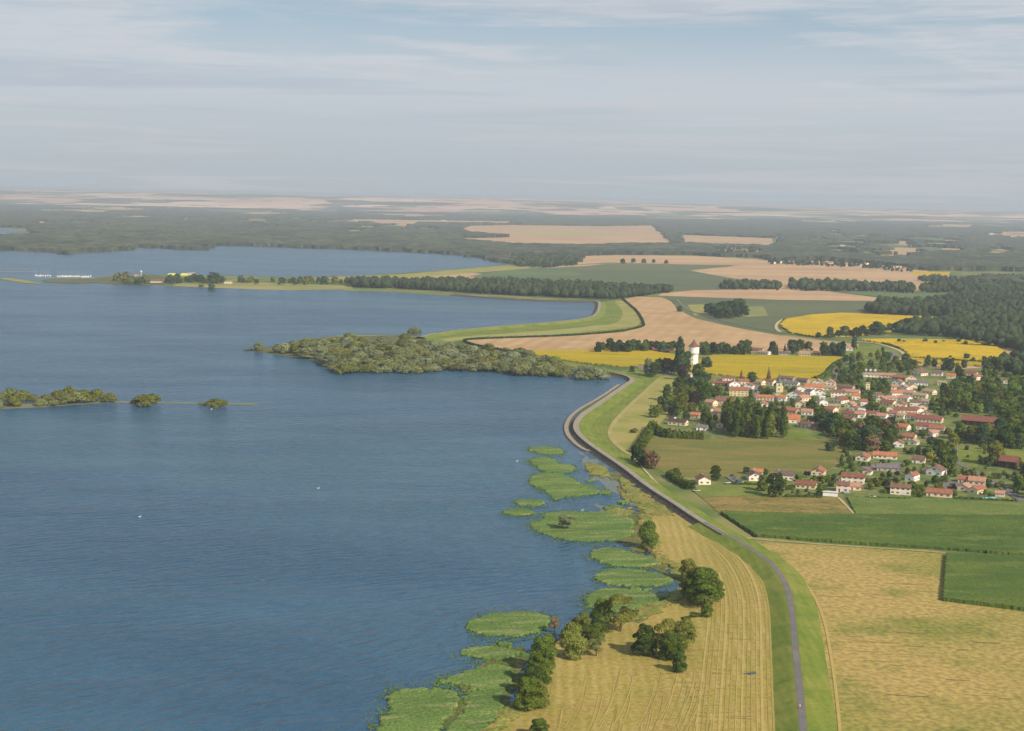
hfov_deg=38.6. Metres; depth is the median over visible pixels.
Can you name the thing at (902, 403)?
house
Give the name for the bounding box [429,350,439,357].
broadleaf tree
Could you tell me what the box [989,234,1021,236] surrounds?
field
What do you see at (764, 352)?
house
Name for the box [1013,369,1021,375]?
broadleaf tree
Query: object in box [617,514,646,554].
marsh
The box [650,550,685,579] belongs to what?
sedge
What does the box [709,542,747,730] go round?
mowing line
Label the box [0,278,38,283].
beach
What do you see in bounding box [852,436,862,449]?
broadleaf tree
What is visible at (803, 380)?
house
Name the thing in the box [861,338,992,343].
sunflower field
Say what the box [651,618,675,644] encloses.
sparse tree
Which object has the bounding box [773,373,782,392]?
church
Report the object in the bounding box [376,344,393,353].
broadleaf tree
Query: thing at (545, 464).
reed bed
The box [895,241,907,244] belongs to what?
field
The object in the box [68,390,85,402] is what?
willow tree
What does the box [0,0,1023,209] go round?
sky
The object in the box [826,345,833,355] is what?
broadleaf tree
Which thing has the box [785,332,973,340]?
grass
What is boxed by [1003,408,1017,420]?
broadleaf tree
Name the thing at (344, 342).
willow tree
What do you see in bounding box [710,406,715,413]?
house
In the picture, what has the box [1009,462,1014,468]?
doorway
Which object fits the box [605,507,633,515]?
sedge
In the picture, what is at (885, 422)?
broadleaf tree
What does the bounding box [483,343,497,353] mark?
broadleaf tree
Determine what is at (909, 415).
house
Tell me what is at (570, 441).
stone berm
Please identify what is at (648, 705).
mowing line
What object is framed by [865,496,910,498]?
hedge
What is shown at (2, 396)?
willow tree
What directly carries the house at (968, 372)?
on the village ground at (949, 421)
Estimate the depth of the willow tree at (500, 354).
1792.31 m
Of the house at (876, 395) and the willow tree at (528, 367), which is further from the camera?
the willow tree at (528, 367)
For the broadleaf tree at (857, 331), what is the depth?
2200.77 m
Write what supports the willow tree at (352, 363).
on the ground at (232, 201)
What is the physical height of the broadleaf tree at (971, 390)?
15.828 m
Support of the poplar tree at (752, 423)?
on the village ground at (949, 421)
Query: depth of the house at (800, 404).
1435.48 m
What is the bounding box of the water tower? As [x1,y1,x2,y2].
[689,339,699,364]
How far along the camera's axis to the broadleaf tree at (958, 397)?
1461.07 m
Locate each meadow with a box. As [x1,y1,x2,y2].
[441,325,606,340]
[498,513,772,730]
[582,301,640,331]
[612,376,674,450]
[645,438,846,476]
[955,446,976,467]
[977,444,1023,464]
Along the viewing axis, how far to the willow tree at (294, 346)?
1832.99 m
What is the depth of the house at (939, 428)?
1295.86 m
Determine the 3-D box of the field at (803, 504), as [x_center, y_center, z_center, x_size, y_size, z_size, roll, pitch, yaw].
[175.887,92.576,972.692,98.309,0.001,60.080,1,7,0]
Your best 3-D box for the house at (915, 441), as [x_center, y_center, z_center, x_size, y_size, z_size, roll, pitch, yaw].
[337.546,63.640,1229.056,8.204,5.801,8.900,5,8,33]
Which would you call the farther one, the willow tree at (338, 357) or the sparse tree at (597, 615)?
the willow tree at (338, 357)
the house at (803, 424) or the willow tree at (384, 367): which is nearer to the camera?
the house at (803, 424)
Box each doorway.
[1000,461,1005,467]
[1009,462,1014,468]
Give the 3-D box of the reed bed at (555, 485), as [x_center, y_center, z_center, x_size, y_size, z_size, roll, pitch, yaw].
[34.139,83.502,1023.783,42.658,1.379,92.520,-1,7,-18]
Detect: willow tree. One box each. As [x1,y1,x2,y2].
[0,393,6,402]
[1,387,17,399]
[6,396,22,405]
[12,390,31,400]
[25,394,38,401]
[34,398,47,405]
[39,394,52,400]
[48,399,59,405]
[50,390,65,399]
[57,394,75,403]
[62,386,75,393]
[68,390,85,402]
[76,389,93,401]
[90,389,104,400]
[101,393,116,401]
[125,277,133,283]
[129,393,161,405]
[134,277,143,283]
[203,398,227,407]
[272,344,280,352]
[276,343,293,352]
[289,343,299,350]
[299,337,315,343]
[313,346,328,354]
[313,352,326,361]
[316,339,331,347]
[319,358,335,363]
[326,363,337,370]
[328,347,344,351]
[331,363,355,373]
[333,354,343,361]
[340,333,355,339]
[340,339,351,347]
[341,347,351,353]
[342,351,351,357]
[346,357,359,361]
[347,340,361,348]
[347,346,358,351]
[347,351,368,359]
[347,361,358,371]
[352,366,362,371]
[356,337,368,341]
[358,364,369,371]
[363,363,376,370]
[366,346,377,352]
[368,349,383,355]
[369,366,381,372]
[372,356,384,362]
[379,359,393,366]
[381,366,389,371]
[382,361,395,371]
[385,350,408,358]
[391,356,404,360]
[392,339,410,346]
[394,347,409,352]
[395,364,410,372]
[397,333,412,340]
[400,341,417,346]
[402,346,415,352]
[402,360,415,366]
[407,327,420,334]
[410,366,423,372]
[412,355,423,360]
[413,345,423,353]
[415,347,429,355]
[415,362,426,366]
[416,340,426,345]
[420,364,434,371]
[421,340,441,349]
[429,363,442,370]
[431,360,442,365]
[436,354,448,359]
[440,361,454,369]
[442,348,454,355]
[443,342,456,348]
[447,351,461,356]
[450,353,468,360]
[450,362,470,370]
[451,358,465,362]
[466,345,479,353]
[467,356,492,362]
[467,358,485,363]
[469,363,479,370]
[476,350,489,356]
[476,361,491,370]
[486,355,497,360]
[489,361,508,371]
[491,360,500,366]
[497,352,506,357]
[497,365,509,372]
[499,351,520,359]
[508,365,527,374]
[510,357,524,362]
[512,347,525,352]
[516,363,533,371]
[518,350,540,359]
[522,356,535,360]
[522,359,537,363]
[529,367,547,375]
[531,361,548,367]
[542,356,562,363]
[545,367,556,374]
[552,362,568,371]
[554,369,562,376]
[559,367,572,376]
[571,367,578,375]
[573,372,588,379]
[574,367,585,373]
[583,366,595,374]
[584,372,596,378]
[591,368,610,378]
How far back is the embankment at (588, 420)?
1193.97 m
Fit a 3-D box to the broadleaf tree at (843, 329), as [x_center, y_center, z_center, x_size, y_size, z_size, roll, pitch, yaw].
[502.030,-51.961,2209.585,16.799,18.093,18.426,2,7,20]
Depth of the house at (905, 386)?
1587.59 m
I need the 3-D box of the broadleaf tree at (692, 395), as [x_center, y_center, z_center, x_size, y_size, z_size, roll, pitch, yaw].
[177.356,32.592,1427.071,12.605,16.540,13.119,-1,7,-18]
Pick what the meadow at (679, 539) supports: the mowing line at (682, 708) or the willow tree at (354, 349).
the mowing line at (682, 708)
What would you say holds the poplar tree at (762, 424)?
on the village ground at (949, 421)
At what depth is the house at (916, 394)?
1523.56 m
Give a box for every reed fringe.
[357,678,468,730]
[423,658,523,693]
[442,686,516,729]
[446,639,527,668]
[454,605,571,645]
[493,506,538,518]
[505,496,553,508]
[518,471,611,501]
[519,455,580,473]
[522,508,639,546]
[524,443,567,457]
[574,584,669,615]
[576,544,663,570]
[585,565,680,591]
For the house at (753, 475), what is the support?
on the village ground at (949, 421)
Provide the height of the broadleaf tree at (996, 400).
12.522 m
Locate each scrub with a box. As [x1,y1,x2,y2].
[45,276,177,284]
[250,336,610,375]
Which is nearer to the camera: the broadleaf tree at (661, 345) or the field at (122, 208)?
the broadleaf tree at (661, 345)
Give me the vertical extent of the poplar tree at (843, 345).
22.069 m
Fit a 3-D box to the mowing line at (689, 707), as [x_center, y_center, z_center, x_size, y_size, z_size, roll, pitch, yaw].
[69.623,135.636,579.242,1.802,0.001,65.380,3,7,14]
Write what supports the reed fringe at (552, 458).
in the water at (300, 544)
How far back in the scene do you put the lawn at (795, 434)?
1262.37 m
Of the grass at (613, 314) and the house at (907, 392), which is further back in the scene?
the grass at (613, 314)
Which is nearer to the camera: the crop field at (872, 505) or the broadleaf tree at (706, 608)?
the broadleaf tree at (706, 608)
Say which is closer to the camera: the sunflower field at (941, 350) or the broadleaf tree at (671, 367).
the broadleaf tree at (671, 367)
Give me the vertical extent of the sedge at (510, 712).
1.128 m
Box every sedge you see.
[482,702,521,730]
[585,463,609,477]
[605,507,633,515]
[617,587,685,622]
[618,477,673,515]
[620,493,631,499]
[637,514,662,548]
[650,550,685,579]
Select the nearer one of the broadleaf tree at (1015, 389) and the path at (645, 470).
the path at (645, 470)
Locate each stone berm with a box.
[562,385,620,451]
[564,384,618,450]
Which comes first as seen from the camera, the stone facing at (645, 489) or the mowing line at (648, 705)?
the mowing line at (648, 705)
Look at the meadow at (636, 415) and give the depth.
1352.94 m
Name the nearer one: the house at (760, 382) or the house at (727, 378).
the house at (760, 382)
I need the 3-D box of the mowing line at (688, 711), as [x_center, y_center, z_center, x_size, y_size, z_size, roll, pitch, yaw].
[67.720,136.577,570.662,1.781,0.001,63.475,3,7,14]
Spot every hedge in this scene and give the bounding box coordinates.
[463,298,644,351]
[634,419,658,451]
[651,422,703,439]
[665,470,695,489]
[721,513,756,536]
[732,481,767,485]
[780,318,815,337]
[784,493,822,497]
[811,355,848,378]
[865,477,891,482]
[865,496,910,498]
[881,341,989,361]
[953,496,1016,501]
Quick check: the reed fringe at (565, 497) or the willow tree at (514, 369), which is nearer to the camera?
the reed fringe at (565, 497)
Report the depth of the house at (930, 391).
1554.21 m
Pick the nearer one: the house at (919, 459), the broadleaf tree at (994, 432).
the house at (919, 459)
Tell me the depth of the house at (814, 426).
1299.67 m
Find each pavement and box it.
[636,366,673,374]
[726,476,738,484]
[858,462,904,471]
[942,479,957,487]
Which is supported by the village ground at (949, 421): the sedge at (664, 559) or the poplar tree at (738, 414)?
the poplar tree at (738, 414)
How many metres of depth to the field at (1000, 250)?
6660.92 m
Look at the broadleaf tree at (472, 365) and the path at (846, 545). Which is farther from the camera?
the broadleaf tree at (472, 365)
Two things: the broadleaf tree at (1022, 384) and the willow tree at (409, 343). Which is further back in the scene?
the willow tree at (409, 343)
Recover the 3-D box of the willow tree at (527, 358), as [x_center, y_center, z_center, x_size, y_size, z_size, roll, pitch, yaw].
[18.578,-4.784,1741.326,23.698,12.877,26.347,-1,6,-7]
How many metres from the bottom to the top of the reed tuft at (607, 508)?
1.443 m
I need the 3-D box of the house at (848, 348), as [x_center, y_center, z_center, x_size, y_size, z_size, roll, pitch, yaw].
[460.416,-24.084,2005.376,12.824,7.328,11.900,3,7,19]
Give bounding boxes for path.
[374,289,600,336]
[574,373,727,534]
[608,377,660,454]
[630,454,654,480]
[703,522,806,730]
[745,537,945,552]
[775,319,781,332]
[837,497,853,512]
[881,351,897,358]
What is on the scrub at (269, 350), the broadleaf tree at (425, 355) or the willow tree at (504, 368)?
the broadleaf tree at (425, 355)
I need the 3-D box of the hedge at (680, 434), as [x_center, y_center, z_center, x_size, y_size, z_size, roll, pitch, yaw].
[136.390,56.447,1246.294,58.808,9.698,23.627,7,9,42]
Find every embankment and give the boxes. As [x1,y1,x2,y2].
[343,289,605,338]
[579,374,734,533]
[687,522,836,730]
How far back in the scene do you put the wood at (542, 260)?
4456.63 m
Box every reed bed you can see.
[376,687,459,730]
[438,664,513,694]
[446,690,504,730]
[460,646,519,660]
[465,611,550,636]
[502,509,533,515]
[514,499,544,505]
[528,446,562,454]
[528,472,599,499]
[530,457,575,472]
[530,511,634,541]
[583,588,669,612]
[589,547,660,566]
[594,568,672,586]
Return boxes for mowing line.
[564,674,586,728]
[565,677,586,730]
[570,685,586,730]
[587,695,598,730]
[591,694,602,730]
[597,672,618,726]
[598,686,613,730]
[599,669,621,723]
[611,673,633,727]
[618,692,631,730]
[635,679,655,730]
[639,673,661,727]
[653,696,663,730]
[656,671,677,725]
[657,685,673,730]
[662,677,683,730]
[671,684,688,730]
[673,672,694,726]
[678,682,696,730]
[680,689,694,730]
[683,684,700,730]
[685,682,703,730]
[695,650,724,650]
[696,583,709,730]
[701,599,712,730]
[703,543,738,730]
[706,542,744,730]
[706,597,716,730]
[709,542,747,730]
[711,541,752,730]
[712,586,721,730]
[715,541,757,730]
[718,572,726,730]
[722,572,730,730]
[726,572,734,730]
[734,553,763,730]
[748,564,769,730]
[757,573,774,730]
[775,554,841,730]
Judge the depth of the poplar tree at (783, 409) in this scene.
1287.14 m
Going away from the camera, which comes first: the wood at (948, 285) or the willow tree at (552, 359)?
the willow tree at (552, 359)
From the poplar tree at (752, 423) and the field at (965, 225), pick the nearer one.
the poplar tree at (752, 423)
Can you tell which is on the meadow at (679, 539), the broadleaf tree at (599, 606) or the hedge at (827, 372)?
the broadleaf tree at (599, 606)
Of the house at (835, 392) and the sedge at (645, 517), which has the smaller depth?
the sedge at (645, 517)
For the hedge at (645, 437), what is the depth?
1210.56 m
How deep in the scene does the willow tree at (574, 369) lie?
1651.64 m
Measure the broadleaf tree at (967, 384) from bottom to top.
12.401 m
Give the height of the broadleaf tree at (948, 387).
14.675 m
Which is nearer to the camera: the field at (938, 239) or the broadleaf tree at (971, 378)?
the broadleaf tree at (971, 378)
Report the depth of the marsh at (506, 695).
613.82 m
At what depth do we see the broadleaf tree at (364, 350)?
1812.01 m
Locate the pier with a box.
[0,271,32,271]
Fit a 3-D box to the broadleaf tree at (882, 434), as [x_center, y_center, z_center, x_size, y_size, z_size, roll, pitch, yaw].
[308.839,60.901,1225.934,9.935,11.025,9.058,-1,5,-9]
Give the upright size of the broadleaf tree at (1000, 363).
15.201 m
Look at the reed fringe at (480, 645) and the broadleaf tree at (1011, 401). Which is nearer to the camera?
the reed fringe at (480, 645)
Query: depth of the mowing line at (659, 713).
571.93 m
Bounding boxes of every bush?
[689,612,698,616]
[966,469,976,474]
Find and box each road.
[676,299,870,343]
[752,379,758,401]
[831,360,856,380]
[855,375,1023,500]
[857,341,904,359]
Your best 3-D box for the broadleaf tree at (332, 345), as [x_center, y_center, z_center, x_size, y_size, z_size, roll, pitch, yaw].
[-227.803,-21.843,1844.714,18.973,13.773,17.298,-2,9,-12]
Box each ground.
[0,189,1023,644]
[653,360,1023,500]
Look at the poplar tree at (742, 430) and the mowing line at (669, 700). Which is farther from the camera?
the poplar tree at (742, 430)
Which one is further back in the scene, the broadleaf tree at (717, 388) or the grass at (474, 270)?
the grass at (474, 270)
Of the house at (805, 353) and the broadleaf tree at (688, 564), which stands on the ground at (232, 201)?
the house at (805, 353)
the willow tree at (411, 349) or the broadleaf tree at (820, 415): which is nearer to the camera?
the broadleaf tree at (820, 415)
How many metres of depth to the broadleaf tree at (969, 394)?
1460.30 m
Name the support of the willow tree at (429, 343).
on the scrub at (269, 350)
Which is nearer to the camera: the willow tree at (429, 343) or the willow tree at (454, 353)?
the willow tree at (454, 353)
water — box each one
[0,229,26,233]
[0,246,678,730]
[578,451,635,505]
[594,504,631,513]
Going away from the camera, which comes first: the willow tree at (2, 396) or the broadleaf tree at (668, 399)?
the willow tree at (2, 396)
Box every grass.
[173,282,352,289]
[303,265,540,281]
[422,299,641,342]
[537,358,698,376]
[591,376,674,470]
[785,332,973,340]
[845,345,901,363]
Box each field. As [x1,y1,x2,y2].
[64,206,139,209]
[68,209,92,211]
[82,208,120,209]
[84,206,110,207]
[207,210,270,212]
[242,212,278,213]
[246,218,266,221]
[350,219,509,223]
[384,214,441,215]
[409,273,480,278]
[464,225,668,243]
[467,297,858,351]
[473,268,583,277]
[478,264,734,293]
[514,230,620,234]
[533,350,674,366]
[548,264,599,267]
[576,255,771,264]
[657,217,718,218]
[658,289,876,300]
[665,296,872,335]
[682,235,772,244]
[687,354,842,381]
[688,304,705,315]
[690,265,928,290]
[698,495,852,513]
[721,510,1023,554]
[740,306,768,316]
[757,542,1023,730]
[772,261,958,277]
[779,313,932,336]
[817,290,952,297]
[828,245,855,246]
[846,496,1023,514]
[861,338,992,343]
[887,244,912,247]
[889,343,1008,360]
[890,247,919,251]
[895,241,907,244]
[911,237,943,240]
[911,271,949,275]
[912,358,981,365]
[915,247,942,250]
[915,349,1018,368]
[942,552,1023,610]
[943,225,1004,226]
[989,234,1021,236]
[990,249,1010,251]
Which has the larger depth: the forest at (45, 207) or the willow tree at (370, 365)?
the forest at (45, 207)
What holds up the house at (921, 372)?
on the village ground at (949, 421)
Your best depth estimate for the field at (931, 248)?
6788.91 m
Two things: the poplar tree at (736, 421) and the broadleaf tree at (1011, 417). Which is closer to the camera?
the poplar tree at (736, 421)
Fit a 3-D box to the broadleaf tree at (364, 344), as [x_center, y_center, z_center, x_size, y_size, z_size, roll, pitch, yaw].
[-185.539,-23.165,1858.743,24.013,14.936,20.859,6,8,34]
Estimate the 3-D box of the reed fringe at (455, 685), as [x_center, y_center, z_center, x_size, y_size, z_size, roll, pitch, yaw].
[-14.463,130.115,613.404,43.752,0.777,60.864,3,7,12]
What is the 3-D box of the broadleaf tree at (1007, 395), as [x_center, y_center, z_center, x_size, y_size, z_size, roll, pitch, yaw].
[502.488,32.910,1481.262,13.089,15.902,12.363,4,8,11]
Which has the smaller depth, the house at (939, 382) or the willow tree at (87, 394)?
the willow tree at (87, 394)
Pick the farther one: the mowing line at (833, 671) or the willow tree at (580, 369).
the willow tree at (580, 369)
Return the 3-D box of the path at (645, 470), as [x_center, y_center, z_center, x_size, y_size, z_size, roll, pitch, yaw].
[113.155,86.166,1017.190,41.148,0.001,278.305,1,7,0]
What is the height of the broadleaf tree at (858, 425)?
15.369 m
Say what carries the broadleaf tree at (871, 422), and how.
on the village ground at (949, 421)
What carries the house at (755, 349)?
on the field at (665, 320)
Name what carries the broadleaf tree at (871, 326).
on the ground at (232, 201)
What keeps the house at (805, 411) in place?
on the village ground at (949, 421)
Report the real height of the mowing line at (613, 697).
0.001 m
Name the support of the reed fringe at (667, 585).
in the water at (300, 544)
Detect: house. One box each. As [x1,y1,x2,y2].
[150,279,161,282]
[667,418,687,425]
[690,412,700,417]
[695,473,710,484]
[696,423,708,430]
[705,399,717,406]
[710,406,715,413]
[711,380,728,385]
[714,408,721,414]
[715,395,734,404]
[716,421,724,427]
[722,375,734,380]
[727,380,739,386]
[729,386,748,395]
[738,378,748,383]
[744,382,754,388]
[746,469,760,480]
[751,347,764,351]
[752,468,763,474]
[755,379,765,384]
[756,394,774,400]
[758,350,771,354]
[760,400,767,406]
[763,378,776,385]
[772,393,780,399]
[774,469,794,480]
[777,375,794,380]
[778,351,788,354]
[778,395,787,400]
[779,406,799,413]
[784,380,799,385]
[786,389,803,397]
[787,414,800,422]
[795,377,809,382]
[795,394,811,400]
[795,400,805,407]
[795,479,816,489]
[796,385,803,391]
[797,420,813,428]
[799,352,810,355]
[801,408,813,414]
[804,383,823,389]
[805,388,815,395]
[810,422,819,429]
[811,465,826,475]
[812,378,822,383]
[814,388,825,395]
[818,398,827,405]
[823,379,835,385]
[823,385,836,389]
[824,406,838,412]
[829,404,840,408]
[830,389,845,396]
[830,395,849,403]
[836,480,849,491]
[839,384,854,389]
[841,410,859,417]
[841,472,865,484]
[843,388,860,394]
[843,415,856,420]
[844,401,857,407]
[845,345,852,350]
[849,404,861,410]
[849,481,861,490]
[851,393,860,399]
[854,410,866,417]
[855,452,871,461]
[858,399,867,405]
[862,410,877,415]
[862,467,873,474]
[863,372,877,376]
[865,382,870,389]
[872,392,883,397]
[872,450,897,459]
[875,462,899,471]
[876,395,886,402]
[876,412,888,419]
[878,372,896,377]
[879,399,896,405]
[885,395,896,400]
[886,405,893,410]
[888,410,898,416]
[889,390,902,396]
[890,483,911,494]
[891,374,905,379]
[891,384,899,389]
[892,379,904,384]
[893,439,904,447]
[895,401,907,406]
[895,406,915,413]
[896,412,905,418]
[897,394,911,401]
[897,423,910,430]
[898,383,909,389]
[899,388,915,395]
[902,432,916,439]
[904,375,916,380]
[905,412,919,419]
[905,471,919,480]
[908,379,927,385]
[908,383,917,389]
[908,438,919,444]
[909,399,920,406]
[911,368,927,375]
[911,455,926,463]
[912,391,928,398]
[912,406,923,412]
[914,414,943,422]
[916,422,931,429]
[919,403,927,409]
[920,410,930,414]
[921,399,930,403]
[922,388,936,394]
[926,464,947,475]
[926,487,952,497]
[927,430,938,436]
[928,423,945,432]
[931,370,943,375]
[937,380,946,384]
[946,373,955,378]
[957,474,968,482]
[957,482,971,490]
[964,370,977,374]
[966,483,986,493]
[968,475,986,485]
[970,373,982,379]
[995,490,1005,496]
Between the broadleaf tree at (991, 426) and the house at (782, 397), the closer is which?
the broadleaf tree at (991, 426)
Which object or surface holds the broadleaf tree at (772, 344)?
on the field at (665, 320)
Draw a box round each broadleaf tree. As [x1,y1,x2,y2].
[207,272,220,282]
[208,283,214,289]
[253,342,263,350]
[292,348,300,355]
[296,347,317,358]
[298,343,317,353]
[322,354,337,365]
[325,343,337,350]
[356,348,367,355]
[359,341,375,347]
[361,358,372,363]
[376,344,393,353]
[419,358,432,363]
[422,353,432,357]
[429,346,441,353]
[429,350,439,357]
[454,344,468,349]
[459,348,470,354]
[464,363,474,370]
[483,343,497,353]
[514,676,544,709]
[520,666,548,695]
[523,652,552,683]
[529,636,557,669]
[529,718,550,730]
[531,679,550,706]
[541,633,555,657]
[559,622,589,660]
[571,611,591,637]
[592,597,614,623]
[610,342,618,351]
[619,342,624,350]
[630,444,641,460]
[630,623,656,655]
[635,451,645,465]
[637,520,659,549]
[642,449,652,464]
[643,358,654,375]
[644,450,659,468]
[648,406,659,416]
[649,361,657,376]
[655,358,665,372]
[656,630,685,658]
[657,341,665,350]
[657,396,664,405]
[662,384,670,396]
[663,357,671,372]
[663,396,672,406]
[669,358,676,373]
[669,618,696,649]
[670,650,687,671]
[672,468,681,474]
[673,376,684,388]
[673,392,688,408]
[677,363,686,377]
[678,385,686,393]
[678,558,696,577]
[679,570,707,600]
[680,390,688,401]
[683,566,723,603]
[684,351,691,370]
[686,385,697,399]
[687,402,696,411]
[688,377,697,385]
[688,390,700,405]
[691,363,704,376]
[694,370,705,376]
[694,379,706,395]
[697,382,711,398]
[698,400,706,411]
[699,342,706,352]
[699,391,706,400]
[700,406,710,421]
[700,602,713,616]
[701,356,711,367]
[703,303,712,313]
[709,465,721,480]
[710,342,715,352]
[711,304,722,313]
[713,344,723,353]
[713,385,721,393]
[714,309,725,317]
[715,578,724,596]
[723,306,734,317]
[731,299,739,304]
[733,306,741,315]
[736,304,749,316]
[737,298,745,304]
[747,372,756,378]
[756,474,768,490]
[766,472,783,496]
[767,341,776,351]
[786,339,798,349]
[797,339,804,349]
[816,413,826,421]
[817,418,827,429]
[824,326,834,337]
[824,417,836,431]
[824,442,836,450]
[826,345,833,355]
[827,412,840,419]
[828,424,837,436]
[834,420,846,431]
[838,428,848,444]
[840,326,849,335]
[840,418,853,429]
[843,429,857,445]
[846,439,854,449]
[851,337,856,348]
[852,327,861,336]
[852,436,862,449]
[854,422,866,428]
[858,428,869,445]
[860,425,871,436]
[863,436,868,446]
[865,420,877,426]
[867,324,875,331]
[867,415,880,427]
[867,435,881,450]
[871,428,883,432]
[873,323,885,334]
[876,432,885,438]
[876,433,883,444]
[880,418,890,427]
[880,439,891,450]
[884,428,896,441]
[885,435,894,447]
[887,417,896,424]
[888,424,898,438]
[926,436,937,445]
[926,452,933,461]
[935,439,945,449]
[937,444,951,458]
[939,397,951,409]
[943,384,954,394]
[947,455,958,466]
[948,381,959,391]
[948,398,958,411]
[948,432,959,444]
[954,422,965,437]
[955,367,963,376]
[955,386,963,395]
[955,394,961,405]
[958,396,969,411]
[960,392,972,404]
[961,378,970,383]
[964,382,971,388]
[964,425,980,441]
[965,387,977,398]
[966,374,975,383]
[972,380,984,386]
[972,385,984,391]
[972,389,983,400]
[974,425,991,444]
[979,390,988,399]
[981,398,993,411]
[982,422,997,437]
[982,440,1005,464]
[983,384,993,395]
[987,387,999,392]
[988,429,998,444]
[992,398,999,407]
[993,401,1000,414]
[994,418,1006,426]
[996,359,1003,368]
[996,384,1004,392]
[997,392,1003,399]
[997,403,1009,417]
[997,429,1013,445]
[1002,391,1013,399]
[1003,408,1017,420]
[1005,397,1017,404]
[1005,421,1017,429]
[1007,381,1017,390]
[1007,435,1017,448]
[1008,413,1018,422]
[1010,384,1021,392]
[1011,387,1018,396]
[1012,475,1023,489]
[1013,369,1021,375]
[1013,392,1021,402]
[1013,424,1023,441]
[1014,405,1023,411]
[1014,434,1023,448]
[1016,411,1023,422]
[1017,394,1023,403]
[1020,379,1023,389]
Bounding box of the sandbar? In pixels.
[0,401,260,408]
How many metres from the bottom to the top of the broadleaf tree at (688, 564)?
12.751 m
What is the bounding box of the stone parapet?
[573,372,721,533]
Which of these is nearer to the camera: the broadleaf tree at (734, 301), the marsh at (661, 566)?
the marsh at (661, 566)
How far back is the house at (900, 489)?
1014.72 m
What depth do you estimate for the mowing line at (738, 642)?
657.83 m
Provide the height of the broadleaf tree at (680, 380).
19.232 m
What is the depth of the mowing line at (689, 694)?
597.02 m
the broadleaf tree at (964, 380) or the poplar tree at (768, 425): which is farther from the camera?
the broadleaf tree at (964, 380)
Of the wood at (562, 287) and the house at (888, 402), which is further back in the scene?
the wood at (562, 287)
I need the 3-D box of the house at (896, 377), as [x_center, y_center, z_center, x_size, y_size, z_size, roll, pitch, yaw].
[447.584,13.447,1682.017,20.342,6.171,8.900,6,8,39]
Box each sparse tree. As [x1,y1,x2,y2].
[549,617,559,632]
[558,515,574,528]
[581,622,605,649]
[587,638,605,655]
[589,611,608,637]
[608,593,636,631]
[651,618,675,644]
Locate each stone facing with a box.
[436,294,597,332]
[569,373,721,534]
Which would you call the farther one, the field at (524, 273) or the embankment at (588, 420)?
the field at (524, 273)
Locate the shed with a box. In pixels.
[822,490,837,496]
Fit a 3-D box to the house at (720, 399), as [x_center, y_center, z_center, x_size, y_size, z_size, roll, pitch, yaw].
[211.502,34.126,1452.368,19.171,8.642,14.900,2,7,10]
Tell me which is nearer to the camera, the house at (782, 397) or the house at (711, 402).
the house at (711, 402)
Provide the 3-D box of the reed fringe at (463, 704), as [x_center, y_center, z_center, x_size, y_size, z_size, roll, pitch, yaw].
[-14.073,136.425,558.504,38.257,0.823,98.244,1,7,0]
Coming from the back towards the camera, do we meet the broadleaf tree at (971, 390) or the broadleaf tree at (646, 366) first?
the broadleaf tree at (646, 366)
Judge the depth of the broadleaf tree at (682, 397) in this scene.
1404.10 m
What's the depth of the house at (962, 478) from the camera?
1062.43 m
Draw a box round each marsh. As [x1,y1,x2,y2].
[444,643,528,726]
[587,462,672,517]
[613,605,648,622]
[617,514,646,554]
[632,550,669,572]
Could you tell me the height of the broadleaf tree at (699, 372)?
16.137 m
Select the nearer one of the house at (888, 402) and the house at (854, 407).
the house at (854, 407)
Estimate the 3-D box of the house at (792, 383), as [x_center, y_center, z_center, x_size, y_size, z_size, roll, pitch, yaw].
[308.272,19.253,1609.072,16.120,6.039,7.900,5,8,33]
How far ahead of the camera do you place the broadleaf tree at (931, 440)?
1212.53 m
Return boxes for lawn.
[692,484,783,496]
[783,429,817,439]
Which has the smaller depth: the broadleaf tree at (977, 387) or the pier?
the broadleaf tree at (977, 387)
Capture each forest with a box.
[0,204,1023,225]
[0,210,1023,289]
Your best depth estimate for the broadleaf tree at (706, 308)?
2595.42 m
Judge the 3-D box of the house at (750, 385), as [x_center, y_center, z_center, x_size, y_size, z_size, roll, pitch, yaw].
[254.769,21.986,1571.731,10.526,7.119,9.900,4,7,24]
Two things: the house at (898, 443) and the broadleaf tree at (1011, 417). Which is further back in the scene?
the broadleaf tree at (1011, 417)
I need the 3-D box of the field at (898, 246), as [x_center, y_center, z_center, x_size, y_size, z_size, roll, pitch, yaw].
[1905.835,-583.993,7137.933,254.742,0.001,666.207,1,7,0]
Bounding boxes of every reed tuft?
[498,641,512,646]
[520,651,529,656]
[599,490,612,495]
[602,506,612,509]
[610,504,622,507]
[617,500,629,504]
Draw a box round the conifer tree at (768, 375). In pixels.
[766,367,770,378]
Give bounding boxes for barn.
[652,347,669,352]
[961,414,996,425]
[998,455,1021,468]
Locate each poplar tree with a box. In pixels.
[674,336,685,372]
[720,401,727,426]
[725,406,731,421]
[726,412,732,432]
[732,408,736,432]
[732,416,739,436]
[735,410,741,435]
[739,416,745,436]
[742,409,746,422]
[744,412,751,435]
[746,408,752,430]
[750,413,755,433]
[753,414,760,438]
[759,413,764,437]
[764,415,772,438]
[766,406,774,416]
[769,411,776,436]
[775,412,778,430]
[776,408,780,431]
[778,412,788,436]
[781,404,786,415]
[841,341,846,353]
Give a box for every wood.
[349,275,673,298]
[510,251,578,267]
[719,278,782,289]
[788,277,915,292]
[864,285,1023,352]
[917,273,1021,281]
[918,277,1023,292]
[994,350,1023,374]
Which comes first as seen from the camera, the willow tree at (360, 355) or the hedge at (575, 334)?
the willow tree at (360, 355)
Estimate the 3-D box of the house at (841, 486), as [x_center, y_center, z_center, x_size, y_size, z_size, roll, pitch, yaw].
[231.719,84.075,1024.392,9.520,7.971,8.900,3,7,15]
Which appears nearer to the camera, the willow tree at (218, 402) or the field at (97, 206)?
the willow tree at (218, 402)

